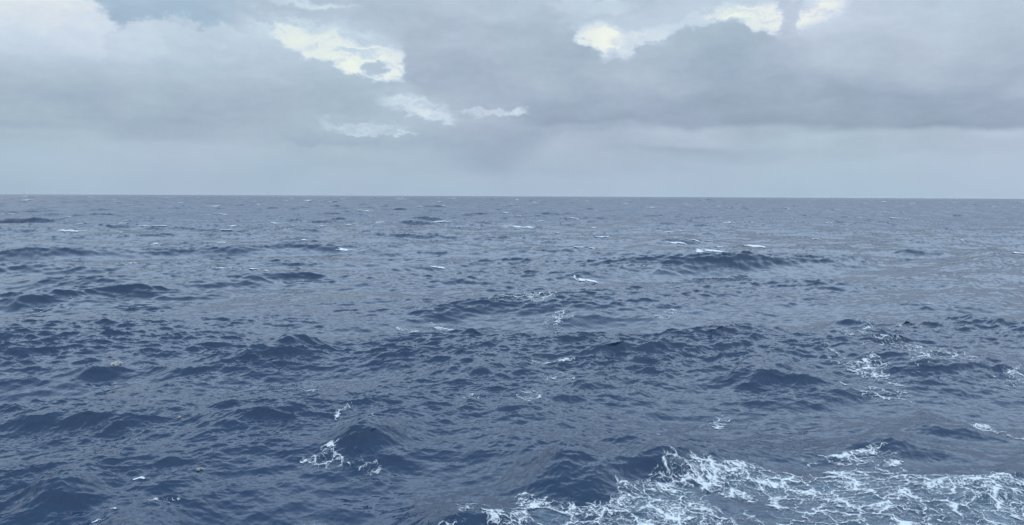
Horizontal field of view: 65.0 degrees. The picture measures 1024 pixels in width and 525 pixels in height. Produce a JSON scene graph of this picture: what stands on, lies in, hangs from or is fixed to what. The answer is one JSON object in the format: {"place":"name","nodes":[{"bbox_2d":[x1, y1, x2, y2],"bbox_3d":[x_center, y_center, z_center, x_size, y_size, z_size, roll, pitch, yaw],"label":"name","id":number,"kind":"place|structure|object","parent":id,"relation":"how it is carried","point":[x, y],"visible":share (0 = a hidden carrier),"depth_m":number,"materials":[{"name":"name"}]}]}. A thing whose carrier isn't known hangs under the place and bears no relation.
{"place":"outdoors","nodes":[
{"label":"outdoors","id":0,"kind":"place"},
{"bbox_2d":[0,194,1023,524],"bbox_3d":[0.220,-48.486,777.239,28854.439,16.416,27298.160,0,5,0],"label":"sea","id":1,"kind":"structure","parent":0,"point":[212,344],"depth_m":51.59,"materials":[{"name":"liquid"}]},
{"bbox_2d":[300,440,343,468],"bbox_3d":[-7.656,7.916,33.558,2.470,0.903,2.200,2,5,25],"label":"foam patch","id":2,"kind":"object","parent":1,"relation":"on","point":[330,443],"visible":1,"depth_m":33.55,"materials":[{"name":"white liquid"}]},
{"bbox_2d":[348,461,380,475],"bbox_3d":[-6.036,8.272,33.040,1.628,0.652,1.752,3,5,26],"label":"foam patch","id":3,"kind":"object","parent":1,"relation":"on","point":[378,469],"visible":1,"depth_m":32.91,"materials":[{"name":"white liquid"}]},
{"bbox_2d":[395,322,452,331],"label":"foam patch","id":4,"kind":"object","parent":1,"relation":"on","point":[435,327],"visible":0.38,"depth_m":70.98,"materials":[{"name":"white liquid"}]},
{"bbox_2d":[490,291,559,302],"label":"foam patch","id":5,"kind":"object","parent":1,"relation":"on","point":[530,295],"visible":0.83,"depth_m":80.71,"materials":[{"name":"white liquid"}]},
{"bbox_2d":[516,390,541,400],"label":"foam patch","id":6,"kind":"object","parent":1,"relation":"on","point":[529,392],"visible":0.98,"depth_m":43.10,"materials":[{"name":"white liquid"}]},
{"bbox_2d":[532,357,574,363],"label":"foam patch","id":7,"kind":"object","parent":1,"relation":"on","point":[559,360],"visible":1,"depth_m":49.91,"materials":[{"name":"white liquid"}]},
{"bbox_2d":[545,309,572,328],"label":"foam patch","id":8,"kind":"object","parent":1,"relation":"on","point":[559,316],"visible":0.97,"depth_m":75.51,"materials":[{"name":"white liquid"}]},
{"bbox_2d":[573,275,596,282],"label":"whitecap","id":9,"kind":"object","parent":1,"relation":"on","point":[580,279],"visible":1,"depth_m":107.37,"materials":[{"name":"white liquid"}]},
{"bbox_2d":[696,248,724,251],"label":"whitecap","id":10,"kind":"object","parent":1,"relation":"on","point":[699,250],"visible":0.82,"depth_m":154.15,"materials":[{"name":"white liquid"}]},
{"bbox_2d":[702,415,729,428],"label":"foam patch","id":11,"kind":"object","parent":1,"relation":"on","point":[718,424],"visible":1,"depth_m":41.13,"materials":[{"name":"white liquid"}]},
{"bbox_2d":[717,245,766,247],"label":"whitecap","id":12,"kind":"object","parent":1,"relation":"on","point":[750,245],"visible":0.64,"depth_m":181.06,"materials":[{"name":"white liquid"}]},
{"bbox_2d":[481,447,1023,524],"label":"wake foam","id":13,"kind":"object","parent":1,"relation":"on","point":[705,484],"visible":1,"depth_m":30.15,"materials":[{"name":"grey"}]},
{"bbox_2d":[807,463,904,474],"bbox_3d":[14.669,8.656,33.605,4.792,0.394,1.973,1,5,6],"label":"foam patch","id":14,"kind":"object","parent":1,"relation":"on","point":[863,469],"visible":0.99,"depth_m":33.59,"materials":[{"name":"white liquid"}]},
{"bbox_2d":[821,442,894,465],"bbox_3d":[14.658,8.362,35.108,4.805,0.659,1.888,0,5,-6],"label":"foam patch","id":15,"kind":"object","parent":1,"relation":"on","point":[846,454],"visible":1,"depth_m":35.31,"materials":[{"name":"white liquid"}]},
{"bbox_2d":[833,353,889,380],"bbox_3d":[22.145,6.434,50.093,3.531,1.160,5.541,0,5,0],"label":"foam patch","id":16,"kind":"object","parent":1,"relation":"on","point":[865,360],"visible":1,"depth_m":50.45,"materials":[{"name":"white liquid"}]},
{"bbox_2d":[839,381,910,401],"bbox_3d":[21.519,7.399,45.646,3.996,0.843,4.892,-2,5,-22],"label":"foam patch","id":17,"kind":"object","parent":1,"relation":"on","point":[883,397],"visible":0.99,"depth_m":45.71,"materials":[{"name":"white liquid"}]},
{"bbox_2d":[866,334,974,365],"bbox_3d":[27.020,5.910,53.461,8.944,1.110,8.677,-2,5,-29],"label":"foam patch","id":18,"kind":"object","parent":1,"relation":"on","point":[920,350],"visible":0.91,"depth_m":52.33,"materials":[{"name":"white liquid"}]},
{"bbox_2d":[971,423,1007,434],"bbox_3d":[24.051,8.305,40.880,2.343,0.653,3.147,2,5,18],"label":"foam patch","id":19,"kind":"object","parent":1,"relation":"on","point":[981,426],"visible":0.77,"depth_m":41.75,"materials":[{"name":"white liquid"}]},
{"bbox_2d":[993,367,1023,385],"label":"foam patch","id":20,"kind":"object","parent":1,"relation":"on","point":[1013,376],"visible":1,"depth_m":48.65,"materials":[{"name":"white liquid"}]},
{"bbox_2d":[0,0,1023,198],"label":"sky","id":21,"kind":"structure","parent":0,"point":[563,98],"materials":[{"name":"grey"}]}
]}

